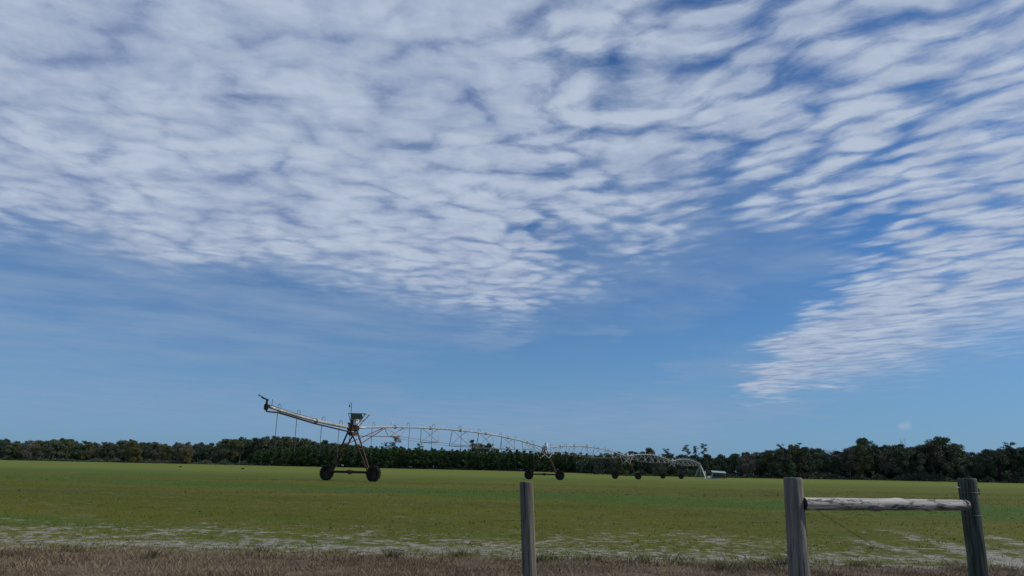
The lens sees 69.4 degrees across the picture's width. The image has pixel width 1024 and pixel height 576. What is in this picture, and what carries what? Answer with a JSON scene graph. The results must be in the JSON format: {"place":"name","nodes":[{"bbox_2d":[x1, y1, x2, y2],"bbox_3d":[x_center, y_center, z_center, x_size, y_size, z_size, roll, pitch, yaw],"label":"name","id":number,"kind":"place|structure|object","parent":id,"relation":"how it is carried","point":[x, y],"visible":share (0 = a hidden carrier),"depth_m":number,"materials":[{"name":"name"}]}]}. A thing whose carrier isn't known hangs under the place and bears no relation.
{"place":"outdoors","nodes":[
{"label":"outdoors","id":0,"kind":"place"},
{"bbox_2d":[0,460,1023,575],"bbox_3d":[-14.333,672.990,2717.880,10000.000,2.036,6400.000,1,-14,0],"label":"ground","id":1,"kind":"structure","parent":0,"point":[309,476],"depth_m":20.14,"materials":[{"name":"plant"}]},
{"bbox_2d":[0,443,13,458],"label":"broadleaf tree","id":2,"kind":"object","parent":1,"relation":"on","point":[4,453],"visible":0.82,"depth_m":382.56,"materials":[{"name":"green plant"}]},
{"bbox_2d":[5,443,23,458],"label":"broadleaf tree","id":3,"kind":"object","parent":1,"relation":"on","point":[16,447],"visible":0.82,"depth_m":382.86,"materials":[{"name":"green plant"}]},
{"bbox_2d":[18,440,36,459],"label":"thin leaved tree","id":4,"kind":"object","parent":1,"relation":"on","point":[22,449],"visible":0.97,"depth_m":379.83,"materials":[{"name":"plant"}]},
{"bbox_2d":[30,440,47,455],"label":"broadleaf tree","id":5,"kind":"object","parent":1,"relation":"on","point":[38,443],"visible":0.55,"depth_m":387.08,"materials":[{"name":"green plant"}]},
{"bbox_2d":[35,441,52,457],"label":"broadleaf tree","id":6,"kind":"object","parent":1,"relation":"on","point":[46,443],"visible":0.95,"depth_m":380.92,"materials":[{"name":"green plant"}]},
{"bbox_2d":[46,440,64,458],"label":"broadleaf tree","id":7,"kind":"object","parent":1,"relation":"on","point":[54,444],"visible":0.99,"depth_m":380.49,"materials":[{"name":"green plant"}]},
{"bbox_2d":[54,439,74,458],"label":"broadleaf tree","id":8,"kind":"object","parent":1,"relation":"on","point":[67,447],"visible":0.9,"depth_m":384.52,"materials":[{"name":"green plant"}]},
{"bbox_2d":[70,443,84,459],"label":"broadleaf tree","id":9,"kind":"object","parent":1,"relation":"on","point":[78,450],"visible":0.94,"depth_m":379.68,"materials":[{"name":"green plant"}]},
{"bbox_2d":[78,441,98,460],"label":"broadleaf tree","id":10,"kind":"object","parent":1,"relation":"on","point":[89,444],"visible":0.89,"depth_m":381.46,"materials":[{"name":"green plant"}]},
{"bbox_2d":[88,445,102,460],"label":"thin leaved tree","id":11,"kind":"object","parent":1,"relation":"on","point":[99,448],"visible":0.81,"depth_m":385.35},
{"bbox_2d":[101,443,115,460],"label":"broadleaf tree","id":12,"kind":"object","parent":1,"relation":"on","point":[108,450],"visible":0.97,"depth_m":382.99,"materials":[{"name":"green plant"}]},
{"bbox_2d":[109,439,128,460],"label":"broadleaf tree","id":13,"kind":"object","parent":1,"relation":"on","point":[124,443],"visible":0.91,"depth_m":384.97,"materials":[{"name":"green plant"}]},
{"bbox_2d":[124,440,139,457],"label":"broadleaf tree","id":14,"kind":"object","parent":1,"relation":"on","point":[131,444],"visible":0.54,"depth_m":386.99,"materials":[{"name":"green plant"}]},
{"bbox_2d":[128,448,142,462],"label":"broadleaf tree","id":15,"kind":"object","parent":1,"relation":"on","point":[138,457],"visible":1,"depth_m":374.88,"materials":[{"name":"green plant"}]},
{"bbox_2d":[137,442,152,458],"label":"broadleaf tree","id":16,"kind":"object","parent":1,"relation":"on","point":[146,446],"visible":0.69,"depth_m":383.62,"materials":[{"name":"green plant"}]},
{"bbox_2d":[145,443,163,459],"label":"thin leaved tree","id":17,"kind":"object","parent":1,"relation":"on","point":[155,445],"visible":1,"depth_m":381.02,"materials":[{"name":"plant"}]},
{"bbox_2d":[159,445,174,462],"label":"broadleaf tree","id":18,"kind":"object","parent":1,"relation":"on","point":[167,450],"visible":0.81,"depth_m":381.47,"materials":[{"name":"green plant"}]},
{"bbox_2d":[170,443,185,460],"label":"thin leaved tree","id":19,"kind":"object","parent":1,"relation":"on","point":[180,447],"visible":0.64,"depth_m":385.01,"materials":[{"name":"plant"}]},
{"bbox_2d":[180,449,192,462],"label":"broadleaf tree","id":20,"kind":"object","parent":1,"relation":"on","point":[186,458],"visible":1,"depth_m":375.07,"materials":[{"name":"green plant"}]},
{"bbox_2d":[190,444,205,462],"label":"broadleaf tree","id":21,"kind":"object","parent":1,"relation":"on","point":[200,447],"visible":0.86,"depth_m":386.13,"materials":[{"name":"green plant"}]},
{"bbox_2d":[198,447,216,462],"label":"broadleaf tree","id":22,"kind":"object","parent":1,"relation":"on","point":[206,451],"visible":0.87,"depth_m":384.83,"materials":[{"name":"green plant"}]},
{"bbox_2d":[208,443,222,462],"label":"broadleaf tree","id":23,"kind":"object","parent":1,"relation":"on","point":[211,453],"visible":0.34,"depth_m":385.54,"materials":[{"name":"green plant"}]},
{"bbox_2d":[212,439,236,462],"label":"broadleaf tree","id":24,"kind":"object","parent":1,"relation":"on","point":[218,457],"visible":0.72,"depth_m":330.55,"materials":[{"name":"green plant"}]},
{"bbox_2d":[223,439,248,463],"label":"broadleaf tree","id":25,"kind":"object","parent":1,"relation":"on","point":[235,445],"visible":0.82,"depth_m":328.84,"materials":[{"name":"green plant"}]},
{"bbox_2d":[235,439,256,460],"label":"broadleaf tree","id":26,"kind":"object","parent":1,"relation":"on","point":[245,442],"visible":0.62,"depth_m":332.21,"materials":[{"name":"green plant"}]},
{"bbox_2d":[241,438,265,464],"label":"broadleaf tree","id":27,"kind":"object","parent":1,"relation":"on","point":[253,444],"visible":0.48,"depth_m":331.79,"materials":[{"name":"green plant"}]},
{"bbox_2d":[255,436,272,465],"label":"broadleaf tree","id":28,"kind":"object","parent":1,"relation":"on","point":[265,441],"visible":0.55,"depth_m":329.19,"materials":[{"name":"green plant"}]},
{"bbox_2d":[264,436,282,465],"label":"broadleaf tree","id":29,"kind":"object","parent":1,"relation":"on","point":[278,438],"visible":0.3,"depth_m":331.37,"materials":[{"name":"green plant"}]},
{"bbox_2d":[269,449,277,463],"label":"young pine tree","id":30,"kind":"object","parent":1,"relation":"on","point":[274,456],"visible":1,"depth_m":291.60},
{"bbox_2d":[269,436,297,465],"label":"broadleaf tree","id":31,"kind":"object","parent":1,"relation":"on","point":[287,441],"visible":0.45,"depth_m":331.22,"materials":[{"name":"green plant"}]},
{"bbox_2d":[298,446,309,466],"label":"young pine tree","id":32,"kind":"object","parent":1,"relation":"on","point":[304,457],"visible":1,"depth_m":291.26,"materials":[{"name":"plant"}]},
{"bbox_2d":[296,438,311,464],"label":"broadleaf tree","id":33,"kind":"object","parent":1,"relation":"on","point":[305,442],"visible":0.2,"depth_m":334.74,"materials":[{"name":"green plant"}]},
{"bbox_2d":[312,450,320,466],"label":"young pine tree","id":34,"kind":"object","parent":1,"relation":"on","point":[317,458],"visible":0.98,"depth_m":291.17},
{"bbox_2d":[342,447,350,466],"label":"young pine tree","id":35,"kind":"object","parent":1,"relation":"on","point":[347,461],"visible":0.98,"depth_m":292.31,"materials":[{"name":"plant"}]},
{"bbox_2d":[372,449,380,464],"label":"young pine tree","id":36,"kind":"object","parent":1,"relation":"on","point":[376,456],"visible":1,"depth_m":291.75,"materials":[{"name":"plant"}]},
{"bbox_2d":[385,449,393,465],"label":"young pine tree","id":37,"kind":"object","parent":1,"relation":"on","point":[389,462],"visible":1,"depth_m":291.44,"materials":[{"name":"plant"}]},
{"bbox_2d":[392,448,398,465],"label":"young pine tree","id":38,"kind":"object","parent":1,"relation":"on","point":[396,458],"visible":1,"depth_m":292.37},
{"bbox_2d":[398,449,406,465],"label":"young pine tree","id":39,"kind":"object","parent":1,"relation":"on","point":[402,460],"visible":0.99,"depth_m":292.45,"materials":[{"name":"plant"}]},
{"bbox_2d":[405,448,411,468],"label":"young pine tree","id":40,"kind":"object","parent":1,"relation":"on","point":[408,459],"visible":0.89,"depth_m":291.67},
{"bbox_2d":[409,447,420,468],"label":"young pine tree","id":41,"kind":"object","parent":1,"relation":"on","point":[415,460],"visible":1,"depth_m":291.38,"materials":[{"name":"plant"}]},
{"bbox_2d":[417,448,425,467],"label":"young pine tree","id":42,"kind":"object","parent":1,"relation":"on","point":[422,453],"visible":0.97,"depth_m":292.23,"materials":[{"name":"plant"}]},
{"bbox_2d":[423,451,433,465],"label":"young pine tree","id":43,"kind":"object","parent":1,"relation":"on","point":[428,460],"visible":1,"depth_m":291.63,"materials":[{"name":"plant"}]},
{"bbox_2d":[431,449,437,465],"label":"young pine tree","id":44,"kind":"object","parent":1,"relation":"on","point":[433,459],"visible":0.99,"depth_m":292.42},
{"bbox_2d":[449,449,457,465],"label":"young pine tree","id":45,"kind":"object","parent":1,"relation":"on","point":[452,461],"visible":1,"depth_m":292.18,"materials":[{"name":"plant"}]},
{"bbox_2d":[453,451,462,469],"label":"young pine tree","id":46,"kind":"object","parent":1,"relation":"on","point":[459,463],"visible":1,"depth_m":291.72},
{"bbox_2d":[461,449,468,468],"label":"young pine tree","id":47,"kind":"object","parent":1,"relation":"on","point":[465,454],"visible":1,"depth_m":291.83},
{"bbox_2d":[466,451,474,468],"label":"young pine tree","id":48,"kind":"object","parent":1,"relation":"on","point":[470,459],"visible":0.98,"depth_m":292.49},
{"bbox_2d":[477,453,485,467],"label":"young pine tree","id":49,"kind":"object","parent":1,"relation":"on","point":[482,461],"visible":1,"depth_m":291.54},
{"bbox_2d":[258,395,707,481],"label":"pivot irrigator","id":50,"kind":"object","parent":1,"relation":"on","point":[372,473],"visible":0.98,"depth_m":57.85,"materials":[{"name":"metal"}]},
{"bbox_2d":[483,452,492,470],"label":"young pine tree","id":51,"kind":"object","parent":1,"relation":"on","point":[487,465],"visible":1,"depth_m":291.32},
{"bbox_2d":[481,443,496,451],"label":"round crowned tree","id":52,"kind":"object","parent":1,"relation":"on","point":[489,445],"visible":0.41,"depth_m":325.69,"materials":[{"name":"green plant"}]},
{"bbox_2d":[0,439,981,479],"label":"deep woods","id":53,"kind":"object","parent":1,"relation":"on","point":[583,464],"depth_m":289.84,"materials":[{"name":"plant"}]},
{"bbox_2d":[0,477,989,575],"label":"post and wire fence","id":54,"kind":"object","parent":1,"relation":"on","point":[798,503],"visible":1,"depth_m":6.92,"materials":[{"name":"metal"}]},
{"bbox_2d":[491,453,498,467],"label":"young pine tree","id":55,"kind":"object","parent":1,"relation":"on","point":[495,462],"visible":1,"depth_m":291.37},
{"bbox_2d":[502,453,512,469],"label":"young pine tree","id":56,"kind":"object","parent":1,"relation":"on","point":[508,462],"visible":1,"depth_m":290.95,"materials":[{"name":"plant"}]},
{"bbox_2d":[49,543,967,572],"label":"grass tufts","id":57,"kind":"object","parent":1,"relation":"on","point":[391,553],"visible":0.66,"depth_m":12.31,"materials":[{"name":"plant"}]},
{"bbox_2d":[0,455,1023,482],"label":"undergrowth","id":58,"kind":"object","parent":1,"relation":"on","point":[243,462],"visible":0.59,"depth_m":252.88,"materials":[{"name":"green plant"}]},
{"bbox_2d":[0,539,1023,571],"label":"weed stalks","id":59,"kind":"object","parent":1,"relation":"on","point":[692,558],"visible":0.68,"depth_m":12.58,"materials":[{"name":"brown plant"}]},
{"bbox_2d":[521,453,529,468],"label":"young pine tree","id":60,"kind":"object","parent":1,"relation":"on","point":[525,464],"visible":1,"depth_m":291.66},
{"bbox_2d":[534,451,544,469],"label":"young pine tree","id":61,"kind":"object","parent":1,"relation":"on","point":[539,465],"visible":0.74,"depth_m":291.48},
{"bbox_2d":[562,455,574,472],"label":"young pine tree","id":62,"kind":"object","parent":1,"relation":"on","point":[568,466],"visible":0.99,"depth_m":291.10,"materials":[{"name":"plant"}]},
{"bbox_2d":[592,456,603,474],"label":"broadleaf tree","id":63,"kind":"object","parent":1,"relation":"on","point":[595,464],"visible":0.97,"depth_m":255.65,"materials":[{"name":"green plant"}]},
{"bbox_2d":[606,454,622,474],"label":"broadleaf tree","id":64,"kind":"object","parent":1,"relation":"on","point":[615,461],"visible":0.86,"depth_m":252.02,"materials":[{"name":"green plant"}]},
{"bbox_2d":[618,456,632,474],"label":"broadleaf tree","id":65,"kind":"object","parent":1,"relation":"on","point":[627,469],"visible":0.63,"depth_m":253.24,"materials":[{"name":"green plant"}]},
{"bbox_2d":[628,452,643,472],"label":"broadleaf tree","id":66,"kind":"object","parent":1,"relation":"on","point":[636,464],"visible":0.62,"depth_m":255.59,"materials":[{"name":"green plant"}]},
{"bbox_2d":[641,455,654,473],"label":"round crowned tree","id":67,"kind":"object","parent":1,"relation":"on","point":[646,464],"visible":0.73,"depth_m":255.85,"materials":[{"name":"green plant"}]},
{"bbox_2d":[639,447,659,475],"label":"broadleaf tree","id":68,"kind":"object","parent":1,"relation":"on","point":[648,450],"visible":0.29,"depth_m":261.00,"materials":[{"name":"green plant"}]},
{"bbox_2d":[651,456,666,474],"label":"broadleaf tree","id":69,"kind":"object","parent":1,"relation":"on","point":[664,468],"visible":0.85,"depth_m":252.11,"materials":[{"name":"green plant"}]},
{"bbox_2d":[662,454,681,474],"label":"broadleaf tree","id":70,"kind":"object","parent":1,"relation":"on","point":[666,464],"visible":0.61,"depth_m":256.55,"materials":[{"name":"green plant"}]},
{"bbox_2d":[671,455,693,474],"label":"broadleaf tree","id":71,"kind":"object","parent":1,"relation":"on","point":[682,468],"visible":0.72,"depth_m":253.29,"materials":[{"name":"green plant"}]},
{"bbox_2d":[685,455,707,475],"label":"broadleaf tree","id":72,"kind":"object","parent":1,"relation":"on","point":[694,459],"visible":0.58,"depth_m":255.68,"materials":[{"name":"green plant"}]},
{"bbox_2d":[696,454,717,474],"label":"broadleaf tree","id":73,"kind":"object","parent":1,"relation":"on","point":[704,463],"visible":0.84,"depth_m":253.82,"materials":[{"name":"green plant"}]},
{"bbox_2d":[711,471,725,478],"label":"open shed","id":74,"kind":"structure","parent":1,"relation":"on","point":[717,475],"depth_m":211.66,"materials":[{"name":"metal"}]},
{"bbox_2d":[707,455,732,474],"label":"broadleaf tree","id":75,"kind":"object","parent":1,"relation":"on","point":[716,461],"visible":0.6,"depth_m":255.52,"materials":[{"name":"green plant"}]},
{"bbox_2d":[729,453,743,475],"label":"round crowned tree","id":76,"kind":"object","parent":1,"relation":"on","point":[733,458],"visible":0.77,"depth_m":256.75,"materials":[{"name":"green plant"}]},
{"bbox_2d":[736,453,760,477],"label":"thin leaved tree","id":77,"kind":"object","parent":1,"relation":"on","point":[744,466],"visible":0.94,"depth_m":252.60,"materials":[{"name":"plant"}]},
{"bbox_2d":[750,455,771,477],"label":"broadleaf tree","id":78,"kind":"object","parent":1,"relation":"on","point":[758,470],"visible":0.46,"depth_m":255.26,"materials":[{"name":"green plant"}]},
{"bbox_2d":[758,451,787,477],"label":"broadleaf tree","id":79,"kind":"object","parent":1,"relation":"on","point":[764,462],"visible":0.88,"depth_m":252.77,"materials":[{"name":"green plant"}]},
{"bbox_2d":[767,449,795,477],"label":"broadleaf tree","id":80,"kind":"object","parent":1,"relation":"on","point":[780,455],"visible":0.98,"depth_m":249.91,"materials":[{"name":"green plant"}]},
{"bbox_2d":[784,445,806,474],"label":"broadleaf tree","id":81,"kind":"object","parent":1,"relation":"on","point":[793,450],"visible":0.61,"depth_m":255.29,"materials":[{"name":"green plant"}]},
{"bbox_2d":[794,447,815,476],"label":"broadleaf tree","id":82,"kind":"object","parent":1,"relation":"on","point":[811,467],"visible":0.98,"depth_m":252.63,"materials":[{"name":"green plant"}]},
{"bbox_2d":[803,448,831,476],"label":"broadleaf tree","id":83,"kind":"object","parent":1,"relation":"on","point":[817,460],"visible":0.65,"depth_m":256.29,"materials":[{"name":"green plant"}]},
{"bbox_2d":[822,455,836,474],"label":"round crowned tree","id":84,"kind":"object","parent":1,"relation":"on","point":[830,460],"visible":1,"depth_m":253.56,"materials":[{"name":"green plant"}]},
{"bbox_2d":[831,455,848,474],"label":"broadleaf tree","id":85,"kind":"object","parent":1,"relation":"on","point":[843,470],"visible":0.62,"depth_m":255.05,"materials":[{"name":"green plant"}]},
{"bbox_2d":[837,452,854,477],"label":"broadleaf tree","id":86,"kind":"object","parent":1,"relation":"on","point":[843,474],"visible":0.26,"depth_m":265.45,"materials":[{"name":"green plant"}]},
{"bbox_2d":[835,448,861,477],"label":"thin leaved tree","id":87,"kind":"object","parent":1,"relation":"on","point":[847,453],"visible":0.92,"depth_m":253.84,"materials":[{"name":"plant"}]},
{"bbox_2d":[852,444,874,479],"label":"broadleaf tree","id":88,"kind":"object","parent":1,"relation":"on","point":[867,460],"visible":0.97,"depth_m":251.58,"materials":[{"name":"green plant"}]},
{"bbox_2d":[853,438,879,477],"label":"round crowned tree","id":89,"kind":"object","parent":1,"relation":"on","point":[865,442],"visible":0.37,"depth_m":259.53,"materials":[{"name":"green plant"}]},
{"bbox_2d":[863,447,884,478],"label":"broadleaf tree","id":90,"kind":"object","parent":1,"relation":"on","point":[876,462],"visible":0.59,"depth_m":256.95,"materials":[{"name":"green plant"}]},
{"bbox_2d":[869,448,897,477],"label":"thin leaved tree","id":91,"kind":"object","parent":1,"relation":"on","point":[882,465],"visible":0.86,"depth_m":253.79,"materials":[{"name":"plant"}]},
{"bbox_2d":[882,446,909,478],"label":"broadleaf tree","id":92,"kind":"object","parent":1,"relation":"on","point":[897,458],"visible":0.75,"depth_m":255.01,"materials":[{"name":"green plant"}]},
{"bbox_2d":[890,447,929,480],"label":"broadleaf tree","id":93,"kind":"object","parent":1,"relation":"on","point":[906,452],"visible":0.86,"depth_m":252.89,"materials":[{"name":"green plant"}]},
{"bbox_2d":[909,446,936,478],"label":"broadleaf tree","id":94,"kind":"object","parent":1,"relation":"on","point":[928,467],"visible":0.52,"depth_m":256.30,"materials":[{"name":"green plant"}]},
{"bbox_2d":[911,442,953,480],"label":"thin leaved tree","id":95,"kind":"object","parent":1,"relation":"on","point":[932,447],"visible":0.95,"depth_m":252.50,"materials":[{"name":"plant"}]},
{"bbox_2d":[921,436,966,480],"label":"round crowned tree","id":96,"kind":"object","parent":1,"relation":"on","point":[944,441],"visible":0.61,"depth_m":254.06,"materials":[{"name":"green plant"}]},
{"bbox_2d":[932,446,963,479],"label":"broadleaf tree","id":97,"kind":"object","parent":1,"relation":"on","point":[946,453],"visible":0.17,"depth_m":256.45,"materials":[{"name":"green plant"}]},
{"bbox_2d":[945,449,972,477],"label":"broadleaf tree","id":98,"kind":"object","parent":1,"relation":"on","point":[961,468],"visible":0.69,"depth_m":252.78,"materials":[{"name":"green plant"}]},
{"bbox_2d":[955,456,981,477],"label":"broadleaf tree","id":99,"kind":"object","parent":1,"relation":"on","point":[972,473],"visible":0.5,"depth_m":256.98,"materials":[{"name":"green plant"}]},
{"bbox_2d":[971,453,997,481],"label":"broadleaf tree","id":100,"kind":"object","parent":1,"relation":"on","point":[982,467],"visible":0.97,"depth_m":252.34,"materials":[{"name":"green plant"}]},
{"bbox_2d":[978,449,998,481],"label":"round crowned tree","id":101,"kind":"object","parent":1,"relation":"on","point":[988,452],"visible":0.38,"depth_m":262.41,"materials":[{"name":"green plant"}]},
{"bbox_2d":[984,452,1020,480],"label":"broadleaf tree","id":102,"kind":"object","parent":1,"relation":"on","point":[1003,472],"visible":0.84,"depth_m":252.43,"materials":[{"name":"green plant"}]},
{"bbox_2d":[989,448,1023,480],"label":"broadleaf tree","id":103,"kind":"object","parent":1,"relation":"on","point":[1009,457],"visible":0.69,"depth_m":255.95,"materials":[{"name":"green plant"}]},
{"bbox_2d":[1000,442,1021,480],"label":"tall pine tree","id":104,"kind":"object","parent":1,"relation":"on","point":[1008,446],"visible":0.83,"depth_m":256.42,"materials":[{"name":"green plant"}]},
{"bbox_2d":[1006,448,1023,480],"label":"broadleaf tree","id":105,"kind":"object","parent":1,"relation":"on","point":[1021,467],"visible":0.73,"depth_m":254.04,"materials":[{"name":"green plant"}]},
{"bbox_2d":[0,543,1023,575],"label":"dry grass","id":106,"kind":"structure","parent":0,"point":[19,560],"depth_m":11.35,"materials":[{"name":"plant"}]},
{"bbox_2d":[0,0,1023,472],"label":"sky","id":107,"kind":"structure","parent":0,"point":[623,226],"materials":[{"name":"blue"}]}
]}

